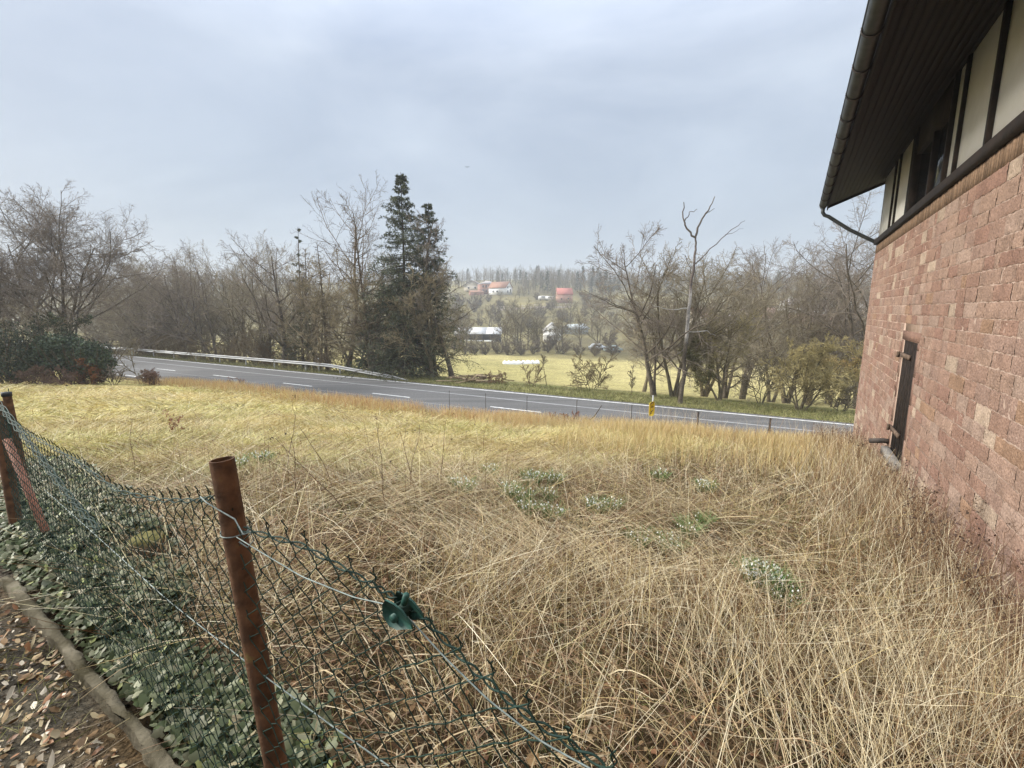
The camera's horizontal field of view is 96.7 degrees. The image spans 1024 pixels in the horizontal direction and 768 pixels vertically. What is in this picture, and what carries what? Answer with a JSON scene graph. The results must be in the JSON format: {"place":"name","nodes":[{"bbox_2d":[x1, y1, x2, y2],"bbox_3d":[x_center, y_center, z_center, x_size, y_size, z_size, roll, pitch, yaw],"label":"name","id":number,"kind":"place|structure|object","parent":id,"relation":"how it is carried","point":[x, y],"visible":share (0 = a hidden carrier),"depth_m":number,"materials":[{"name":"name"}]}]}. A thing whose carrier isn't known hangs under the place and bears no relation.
{"place":"outdoors","nodes":[
{"label":"outdoors","id":0,"kind":"place"},
{"bbox_2d":[18,348,853,439],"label":"road","id":1,"kind":"structure","parent":0,"point":[436,398],"depth_m":26.45,"materials":[{"name":"grey asphalt"}]},
{"bbox_2d":[119,357,849,424],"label":"road markings","id":2,"kind":"object","parent":1,"relation":"on","point":[508,392],"visible":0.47,"depth_m":26.58,"materials":[{"name":"paint"}]},
{"bbox_2d":[119,359,850,434],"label":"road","id":3,"kind":"structure","parent":1,"relation":"on","point":[487,397],"depth_m":25.55,"materials":[{"name":"grey asphalt"}]},
{"bbox_2d":[0,0,884,286],"label":"sky","id":4,"kind":"structure","parent":0,"point":[527,127],"materials":[{"name":"grey"}]},
{"bbox_2d":[0,279,1023,767],"bbox_3d":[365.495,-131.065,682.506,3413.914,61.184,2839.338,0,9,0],"label":"ground","id":5,"kind":"structure","parent":0,"point":[558,367],"depth_m":2.62,"materials":[{"name":"beige plant"}]},
{"bbox_2d":[0,316,42,383],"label":"bare shrub","id":6,"kind":"object","parent":5,"relation":"on","point":[9,328],"visible":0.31,"depth_m":23.66,"materials":[{"name":"brown plant"}]},
{"bbox_2d":[0,246,45,338],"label":"bare tree","id":7,"kind":"object","parent":5,"relation":"on","point":[7,259],"visible":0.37,"depth_m":28.57,"materials":[{"name":"brown plant"}]},
{"bbox_2d":[0,320,50,383],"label":"evergreen hedge","id":8,"kind":"object","parent":5,"relation":"on","point":[20,365],"visible":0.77,"depth_m":23.29,"materials":[{"name":"green plant"}]},
{"bbox_2d":[9,364,77,385],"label":"bramble thicket","id":9,"kind":"object","parent":5,"relation":"on","point":[41,376],"visible":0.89,"depth_m":22.37,"materials":[{"name":"brown plant"}]},
{"bbox_2d":[0,304,92,381],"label":"ivy clad tree","id":10,"kind":"object","parent":5,"relation":"on","point":[60,326],"visible":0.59,"depth_m":24.82,"materials":[{"name":"green plant"}]},
{"bbox_2d":[0,571,118,767],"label":"path grit","id":11,"kind":"object","parent":5,"relation":"on","point":[75,704],"visible":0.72,"depth_m":1.82,"materials":[{"name":"grey gravel"}]},
{"bbox_2d":[0,239,128,347],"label":"bare tree","id":12,"kind":"object","parent":5,"relation":"on","point":[59,303],"visible":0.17,"depth_m":32.92,"materials":[{"name":"brown plant"}]},
{"bbox_2d":[13,331,124,383],"bbox_3d":[-23.462,-1.381,24.184,4.765,2.832,3.707,0,9,0],"label":"laurel bush","id":13,"kind":"object","parent":5,"relation":"on","point":[65,352],"visible":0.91,"depth_m":23.76,"materials":[{"name":"green plant"}]},
{"bbox_2d":[0,569,144,767],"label":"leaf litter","id":14,"kind":"object","parent":5,"relation":"on","point":[46,696],"visible":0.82,"depth_m":1.81,"materials":[{"name":"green plant"}]},
{"bbox_2d":[72,357,106,384],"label":"beech bush","id":15,"kind":"object","parent":5,"relation":"on","point":[92,378],"visible":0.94,"depth_m":23.68,"materials":[{"name":"brown plant"}]},
{"bbox_2d":[0,575,181,767],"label":"edging kerb","id":16,"kind":"structure","parent":5,"relation":"on","point":[135,730],"depth_m":1.84,"materials":[{"name":"concrete"}]},
{"bbox_2d":[0,179,189,374],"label":"bare tree","id":17,"kind":"object","parent":5,"relation":"on","point":[36,234],"visible":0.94,"depth_m":28.32,"materials":[{"name":"brown plant"}]},
{"bbox_2d":[49,252,184,353],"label":"willow thicket","id":18,"kind":"object","parent":5,"relation":"on","point":[94,323],"visible":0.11,"depth_m":56.31,"materials":[{"name":"brown plant"}]},
{"bbox_2d":[67,261,184,353],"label":"bare tree","id":19,"kind":"object","parent":5,"relation":"on","point":[110,315],"visible":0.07,"depth_m":56.75,"materials":[{"name":"brown plant"}]},
{"bbox_2d":[115,337,145,383],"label":"bare shrub","id":20,"kind":"object","parent":5,"relation":"on","point":[128,353],"visible":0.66,"depth_m":26.01,"materials":[{"name":"brown plant"}]},
{"bbox_2d":[77,254,200,356],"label":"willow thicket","id":21,"kind":"object","parent":5,"relation":"on","point":[136,327],"visible":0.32,"depth_m":50.26,"materials":[{"name":"brown plant"}]},
{"bbox_2d":[84,257,196,352],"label":"bare tree","id":22,"kind":"object","parent":5,"relation":"on","point":[130,300],"visible":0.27,"depth_m":50.45,"materials":[{"name":"brown plant"}]},
{"bbox_2d":[135,367,160,384],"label":"bare shrub","id":23,"kind":"object","parent":5,"relation":"on","point":[151,374],"visible":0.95,"depth_m":25.21,"materials":[{"name":"brown plant"}]},
{"bbox_2d":[127,530,173,562],"bbox_3d":[-2.294,1.079,2.878,0.234,0.251,0.240,8,12,39],"label":"tree stump","id":24,"kind":"object","parent":5,"relation":"on","point":[151,539],"visible":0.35,"depth_m":2.82,"materials":[{"name":"beige wood"}]},
{"bbox_2d":[113,254,221,356],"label":"bare tree","id":25,"kind":"object","parent":5,"relation":"on","point":[167,305],"visible":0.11,"depth_m":54.17,"materials":[{"name":"brown plant"}]},
{"bbox_2d":[139,326,199,358],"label":"bramble thicket","id":26,"kind":"object","parent":5,"relation":"on","point":[173,346],"visible":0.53,"depth_m":48.85,"materials":[{"name":"brown plant"}]},
{"bbox_2d":[115,255,236,356],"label":"bare tree","id":27,"kind":"object","parent":5,"relation":"on","point":[172,302],"visible":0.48,"depth_m":48.44,"materials":[{"name":"brown plant"}]},
{"bbox_2d":[0,454,352,767],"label":"ivy carpet","id":28,"kind":"object","parent":5,"relation":"on","point":[28,550],"visible":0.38,"depth_m":2.10,"materials":[{"name":"green plant"}]},
{"bbox_2d":[103,240,250,361],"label":"arching tree","id":29,"kind":"object","parent":5,"relation":"on","point":[210,327],"visible":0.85,"depth_m":45.39,"materials":[{"name":"brown plant"}]},
{"bbox_2d":[127,236,229,350],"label":"bare tree","id":30,"kind":"object","parent":5,"relation":"on","point":[185,262],"visible":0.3,"depth_m":50.56,"materials":[{"name":"brown plant"}]},
{"bbox_2d":[171,330,226,360],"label":"bramble thicket","id":31,"kind":"object","parent":5,"relation":"on","point":[183,347],"visible":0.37,"depth_m":47.52,"materials":[{"name":"brown plant"}]},
{"bbox_2d":[163,240,268,362],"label":"bare tree","id":32,"kind":"object","parent":5,"relation":"on","point":[224,320],"visible":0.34,"depth_m":49.11,"materials":[{"name":"brown plant"}]},
{"bbox_2d":[184,329,253,362],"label":"bramble thicket","id":33,"kind":"object","parent":5,"relation":"on","point":[209,347],"visible":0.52,"depth_m":44.94,"materials":[{"name":"brown plant"}]},
{"bbox_2d":[182,251,281,362],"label":"bare tree","id":34,"kind":"object","parent":5,"relation":"on","point":[232,315],"visible":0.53,"depth_m":45.79,"materials":[{"name":"brown plant"}]},
{"bbox_2d":[168,252,323,365],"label":"bare tree","id":35,"kind":"object","parent":5,"relation":"on","point":[247,297],"visible":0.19,"depth_m":57.62,"materials":[{"name":"brown plant"}]},
{"bbox_2d":[215,330,281,364],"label":"bramble thicket","id":36,"kind":"object","parent":5,"relation":"on","point":[237,347],"visible":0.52,"depth_m":43.77,"materials":[{"name":"brown plant"}]},
{"bbox_2d":[184,228,315,364],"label":"bare tree","id":37,"kind":"object","parent":5,"relation":"on","point":[260,329],"visible":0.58,"depth_m":42.33,"materials":[{"name":"brown plant"}]},
{"bbox_2d":[105,346,404,379],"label":"guardrail","id":38,"kind":"object","parent":5,"relation":"on","point":[284,361],"visible":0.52,"depth_m":39.37,"materials":[{"name":"grey metal"}]},
{"bbox_2d":[242,326,294,365],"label":"bramble thicket","id":39,"kind":"object","parent":5,"relation":"on","point":[259,347],"visible":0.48,"depth_m":43.10,"materials":[{"name":"brown plant"}]},
{"bbox_2d":[217,232,327,367],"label":"bare tree","id":40,"kind":"object","parent":5,"relation":"on","point":[284,291],"visible":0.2,"depth_m":50.34,"materials":[{"name":"brown plant"}]},
{"bbox_2d":[213,228,335,368],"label":"bare tree","id":41,"kind":"object","parent":5,"relation":"on","point":[272,318],"visible":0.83,"depth_m":39.06,"materials":[{"name":"brown plant"}]},
{"bbox_2d":[271,306,338,369],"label":"yew","id":42,"kind":"object","parent":5,"relation":"on","point":[292,352],"visible":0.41,"depth_m":40.62,"materials":[{"name":"green plant"}]},
{"bbox_2d":[275,336,338,368],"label":"bramble thicket","id":43,"kind":"object","parent":5,"relation":"on","point":[307,355],"visible":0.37,"depth_m":40.71,"materials":[{"name":"brown plant"}]},
{"bbox_2d":[255,275,359,368],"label":"bare tree","id":44,"kind":"object","parent":5,"relation":"on","point":[313,313],"visible":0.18,"depth_m":46.42,"materials":[{"name":"brown plant"}]},
{"bbox_2d":[0,388,617,767],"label":"chain link fence","id":45,"kind":"object","parent":5,"relation":"on","point":[402,611],"visible":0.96,"depth_m":1.13,"materials":[{"name":"green metal"}]},
{"bbox_2d":[276,256,343,369],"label":"bare tree","id":46,"kind":"object","parent":5,"relation":"on","point":[312,341],"visible":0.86,"depth_m":37.14,"materials":[{"name":"brown plant"}]},
{"bbox_2d":[308,242,344,369],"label":"larch","id":47,"kind":"object","parent":5,"relation":"on","point":[325,324],"visible":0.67,"depth_m":37.53,"materials":[{"name":"brown plant"}]},
{"bbox_2d":[277,247,376,369],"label":"pale trunk tree","id":48,"kind":"object","parent":5,"relation":"on","point":[315,266],"visible":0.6,"depth_m":37.89,"materials":[{"name":"brown plant"}]},
{"bbox_2d":[271,266,390,371],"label":"bare tree","id":49,"kind":"object","parent":5,"relation":"on","point":[327,311],"visible":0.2,"depth_m":40.63,"materials":[{"name":"brown plant"}]},
{"bbox_2d":[305,341,359,372],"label":"bramble thicket","id":50,"kind":"object","parent":5,"relation":"on","point":[328,358],"visible":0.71,"depth_m":37.16,"materials":[{"name":"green plant"}]},
{"bbox_2d":[289,171,395,371],"bbox_3d":[-12.509,-9.043,37.146,8.621,16.399,7.651,3,10,16],"label":"forked tree","id":51,"kind":"object","parent":5,"relation":"on","point":[354,244],"visible":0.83,"depth_m":36.76,"materials":[{"name":"brown plant"}]},
{"bbox_2d":[300,247,396,371],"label":"bare tree","id":52,"kind":"object","parent":5,"relation":"on","point":[344,316],"visible":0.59,"depth_m":34.18,"materials":[{"name":"brown plant"}]},
{"bbox_2d":[340,213,389,371],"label":"larch","id":53,"kind":"object","parent":5,"relation":"on","point":[361,277],"visible":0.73,"depth_m":34.05,"materials":[{"name":"brown plant"}]},
{"bbox_2d":[344,312,392,373],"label":"yew","id":54,"kind":"object","parent":5,"relation":"on","point":[360,361],"visible":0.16,"depth_m":35.92,"materials":[{"name":"green plant"}]},
{"bbox_2d":[331,250,429,359],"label":"bare tree","id":55,"kind":"object","parent":5,"relation":"on","point":[377,301],"visible":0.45,"depth_m":34.23,"materials":[{"name":"brown plant"}]},
{"bbox_2d":[333,173,464,382],"bbox_3d":[-8.437,-7.237,34.304,9.763,16.391,9.394,0,9,0],"label":"spruce","id":56,"kind":"object","parent":5,"relation":"on","point":[400,240],"visible":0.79,"depth_m":33.19,"materials":[{"name":"green plant"}]},
{"bbox_2d":[367,244,454,376],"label":"bare tree","id":57,"kind":"object","parent":5,"relation":"on","point":[437,316],"visible":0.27,"depth_m":33.78,"materials":[{"name":"brown plant"}]},
{"bbox_2d":[380,257,469,376],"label":"bare tree","id":58,"kind":"object","parent":5,"relation":"on","point":[416,317],"visible":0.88,"depth_m":32.35,"materials":[{"name":"brown plant"}]},
{"bbox_2d":[380,203,483,379],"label":"spruce","id":59,"kind":"object","parent":5,"relation":"on","point":[430,213],"visible":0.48,"depth_m":33.53,"materials":[{"name":"green plant"}]},
{"bbox_2d":[398,210,479,376],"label":"tree","id":60,"kind":"object","parent":5,"relation":"on","point":[450,368],"visible":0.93,"depth_m":32.67,"materials":[{"name":"brown plant"}]},
{"bbox_2d":[54,265,871,296],"bbox_3d":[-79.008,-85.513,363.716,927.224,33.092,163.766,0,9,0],"label":"hillside woodland","id":61,"kind":"object","parent":5,"relation":"on","point":[548,279],"visible":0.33,"depth_m":341.13,"materials":[{"name":"grey plant"}]},
{"bbox_2d":[436,373,514,382],"bbox_3d":[-2.537,-0.339,31.419,5.427,0.898,1.949,0,9,0],"label":"brush pile","id":62,"kind":"object","parent":5,"relation":"on","point":[482,377],"visible":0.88,"depth_m":31.44,"materials":[{"name":"brown plant"}]},
{"bbox_2d":[455,327,501,341],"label":"open barn","id":63,"kind":"structure","parent":5,"relation":"on","point":[487,332],"depth_m":160.94,"materials":[{"name":"white"}]},
{"bbox_2d":[488,281,512,294],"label":"gabled house","id":64,"kind":"structure","parent":5,"relation":"on","point":[505,288],"depth_m":290.93,"materials":[{"name":"white paint"}]},
{"bbox_2d":[0,474,1022,767],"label":"leaf litter","id":65,"kind":"object","parent":5,"relation":"on","point":[44,738],"visible":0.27,"depth_m":2.00,"materials":[{"name":"brown plant"}]},
{"bbox_2d":[0,376,1023,767],"bbox_3d":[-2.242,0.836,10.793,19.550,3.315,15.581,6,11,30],"label":"dry stalks","id":66,"kind":"object","parent":5,"relation":"on","point":[628,577],"visible":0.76,"depth_m":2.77,"materials":[{"name":"beige plant"}]},
{"bbox_2d":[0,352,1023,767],"bbox_3d":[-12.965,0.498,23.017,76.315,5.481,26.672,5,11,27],"label":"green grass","id":67,"kind":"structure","parent":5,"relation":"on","point":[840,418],"depth_m":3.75,"materials":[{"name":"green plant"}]},
{"bbox_2d":[494,298,544,349],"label":"valley tree","id":68,"kind":"object","parent":5,"relation":"on","point":[517,324],"visible":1,"depth_m":116.19,"materials":[{"name":"brown plant"}]},
{"bbox_2d":[545,311,576,348],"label":"valley tree","id":69,"kind":"object","parent":5,"relation":"on","point":[565,326],"visible":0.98,"depth_m":117.40,"materials":[{"name":"grey plant"}]},
{"bbox_2d":[570,308,591,346],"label":"valley tree","id":70,"kind":"object","parent":5,"relation":"on","point":[579,330],"visible":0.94,"depth_m":123.60,"materials":[{"name":"grey plant"}]},
{"bbox_2d":[564,352,617,389],"bbox_3d":[4.969,-0.756,28.976,3.752,2.610,1.674,0,9,0],"label":"bare shrub","id":71,"kind":"object","parent":5,"relation":"on","point":[592,371],"visible":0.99,"depth_m":28.92,"materials":[{"name":"brown plant"}]},
{"bbox_2d":[580,492,609,513],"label":"snowdrop clump","id":72,"kind":"object","parent":5,"relation":"on","point":[595,507],"visible":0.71,"depth_m":5.22,"materials":[{"name":"plant"}]},
{"bbox_2d":[583,312,617,342],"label":"valley tree","id":73,"kind":"object","parent":5,"relation":"on","point":[597,328],"visible":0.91,"depth_m":116.59,"materials":[{"name":"grey plant"}]},
{"bbox_2d":[619,295,683,391],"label":"bare tree","id":74,"kind":"object","parent":5,"relation":"on","point":[644,389],"visible":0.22,"depth_m":42.53,"materials":[{"name":"brown plant"}]},
{"bbox_2d":[574,219,753,396],"bbox_3d":[7.370,-4.093,26.437,7.946,9.940,11.021,0,9,0],"label":"bare tree","id":75,"kind":"object","parent":5,"relation":"on","point":[651,380],"visible":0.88,"depth_m":25.05,"materials":[{"name":"brown plant"}]},
{"bbox_2d":[652,524,694,556],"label":"snowdrop clump","id":76,"kind":"object","parent":5,"relation":"on","point":[664,538],"visible":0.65,"depth_m":4.19,"materials":[{"name":"plant"}]},
{"bbox_2d":[673,513,708,537],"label":"snowdrop clump","id":77,"kind":"object","parent":5,"relation":"on","point":[682,524],"visible":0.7,"depth_m":4.77,"materials":[{"name":"plant"}]},
{"bbox_2d":[601,238,781,396],"bbox_3d":[9.632,-3.487,25.515,9.626,9.116,7.822,0,9,0],"label":"bare tree","id":78,"kind":"object","parent":5,"relation":"on","point":[674,392],"visible":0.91,"depth_m":24.83,"materials":[{"name":"brown plant"}]},
{"bbox_2d":[651,196,743,403],"bbox_3d":[9.635,-3.711,23.852,4.790,11.652,0.520,-1,9,-5],"label":"dead birch","id":79,"kind":"object","parent":5,"relation":"on","point":[681,392],"visible":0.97,"depth_m":23.60,"materials":[{"name":"grey plant"}]},
{"bbox_2d":[674,306,764,400],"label":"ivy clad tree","id":80,"kind":"object","parent":5,"relation":"on","point":[705,379],"visible":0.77,"depth_m":25.16,"materials":[{"name":"brown plant"}]},
{"bbox_2d":[657,241,804,398],"bbox_3d":[13.159,-4.043,29.780,9.185,10.275,9.146,0,9,0],"label":"bare tree","id":81,"kind":"object","parent":5,"relation":"on","point":[704,392],"visible":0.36,"depth_m":28.38,"materials":[{"name":"brown plant"}]},
{"bbox_2d":[701,254,809,398],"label":"bare tree","id":82,"kind":"object","parent":5,"relation":"on","point":[726,392],"visible":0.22,"depth_m":34.97,"materials":[{"name":"brown plant"}]},
{"bbox_2d":[725,551,805,592],"bbox_3d":[2.047,1.536,3.680,0.510,0.300,0.545,0,9,0],"label":"snowdrop clump","id":83,"kind":"object","parent":5,"relation":"on","point":[777,572],"visible":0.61,"depth_m":3.64,"materials":[{"name":"plant"}]},
{"bbox_2d":[730,341,801,403],"bbox_3d":[13.723,-0.557,24.626,3.623,3.622,2.439,3,10,18],"label":"bare shrub","id":84,"kind":"object","parent":5,"relation":"on","point":[760,372],"visible":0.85,"depth_m":24.63,"materials":[{"name":"brown plant"}]},
{"bbox_2d":[701,255,837,398],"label":"bare tree","id":85,"kind":"object","parent":5,"relation":"on","point":[743,396],"visible":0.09,"depth_m":41.94,"materials":[{"name":"brown plant"}]},
{"bbox_2d":[685,238,875,403],"bbox_3d":[22.986,-5.211,36.823,16.494,14.789,13.656,0,9,0],"label":"bare tree","id":86,"kind":"object","parent":5,"relation":"on","point":[785,399],"visible":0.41,"depth_m":36.09,"materials":[{"name":"brown plant"}]},
{"bbox_2d":[725,280,837,401],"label":"bare tree","id":87,"kind":"object","parent":5,"relation":"on","point":[797,343],"visible":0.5,"depth_m":31.86,"materials":[{"name":"brown plant"}]},
{"bbox_2d":[758,570,809,608],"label":"snowdrop clump","id":88,"kind":"object","parent":5,"relation":"on","point":[781,595],"visible":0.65,"depth_m":3.43,"materials":[{"name":"green plant"}]},
{"bbox_2d":[756,330,854,410],"bbox_3d":[14.658,-0.552,22.417,4.257,4.200,3.726,0,9,0],"label":"hazel","id":89,"kind":"object","parent":5,"relation":"on","point":[812,355],"visible":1,"depth_m":22.24,"materials":[{"name":"green plant"}]},
{"bbox_2d":[755,268,867,404],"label":"bare tree","id":90,"kind":"object","parent":5,"relation":"on","point":[801,296],"visible":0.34,"depth_m":34.06,"materials":[{"name":"brown plant"}]},
{"bbox_2d":[783,242,869,403],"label":"bare tree","id":91,"kind":"object","parent":5,"relation":"on","point":[835,309],"visible":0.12,"depth_m":38.73,"materials":[{"name":"brown plant"}]},
{"bbox_2d":[771,185,883,408],"bbox_3d":[23.863,-4.871,28.971,13.169,14.545,9.935,0,9,0],"label":"bare tree","id":92,"kind":"object","parent":5,"relation":"on","point":[848,308],"visible":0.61,"depth_m":29.85,"materials":[{"name":"brown plant"}]},
{"bbox_2d":[806,337,863,406],"bbox_3d":[18.703,-0.547,25.397,3.843,4.280,3.013,0,9,0],"label":"hazel","id":93,"kind":"object","parent":5,"relation":"on","point":[855,362],"visible":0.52,"depth_m":25.14,"materials":[{"name":"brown plant"}]},
{"bbox_2d":[817,376,858,410],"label":"bare shrub","id":94,"kind":"object","parent":5,"relation":"on","point":[849,398],"visible":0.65,"depth_m":22.69,"materials":[{"name":"brown plant"}]},
{"bbox_2d":[861,456,918,494],"bbox_3d":[5.335,1.415,6.406,0.812,0.775,0.480,-4,10,-23],"label":"dead weed","id":95,"kind":"object","parent":5,"relation":"on","point":[891,472],"visible":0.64,"depth_m":6.37,"materials":[{"name":"brown plant"}]},
{"bbox_2d":[819,0,1023,646],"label":"stone house","id":96,"kind":"structure","parent":5,"relation":"on","point":[930,133],"depth_m":5.45,"materials":[{"name":"stone"}]},
{"bbox_2d":[886,340,917,460],"bbox_3d":[6.482,0.251,7.550,0.150,1.910,1.087,6,11,31],"label":"door","id":97,"kind":"structure","parent":96,"relation":"in","point":[910,348],"depth_m":7.51,"materials":[{"name":"grey wood"}]},
{"bbox_2d":[904,70,961,213],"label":"window","id":98,"kind":"structure","parent":96,"relation":"in","point":[932,141],"depth_m":7.19,"materials":[{"name":"black glass"}]},
{"bbox_2d":[889,480,953,541],"bbox_3d":[4.634,1.436,5.094,0.762,0.828,0.601,0,9,0],"label":"dead weed","id":99,"kind":"object","parent":5,"relation":"on","point":[929,502],"visible":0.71,"depth_m":5.05,"materials":[{"name":"brown plant"}]},
{"bbox_2d":[893,475,987,575],"bbox_3d":[3.980,1.387,4.270,0.751,1.069,0.810,-4,10,-21],"label":"dead weed","id":100,"kind":"object","parent":5,"relation":"on","point":[916,518],"visible":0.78,"depth_m":4.21,"materials":[{"name":"brown plant"}]},
{"bbox_2d":[894,522,1000,620],"bbox_3d":[3.877,1.547,3.948,0.812,0.831,0.689,0,9,0],"label":"dead weed","id":101,"kind":"object","parent":5,"relation":"on","point":[947,557],"visible":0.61,"depth_m":3.92,"materials":[{"name":"brown plant"}]},
{"bbox_2d":[904,500,1023,640],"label":"dead weed","id":102,"kind":"object","parent":5,"relation":"on","point":[976,568],"visible":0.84,"depth_m":3.44,"materials":[{"name":"brown plant"}]},
{"bbox_2d":[961,541,1023,671],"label":"dead weed","id":103,"kind":"object","parent":5,"relation":"on","point":[1017,607],"visible":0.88,"depth_m":3.09,"materials":[{"name":"brown plant"}]},
{"bbox_2d":[555,288,572,302],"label":"red barn","id":104,"kind":"structure","parent":0,"point":[563,295],"depth_m":250.60,"materials":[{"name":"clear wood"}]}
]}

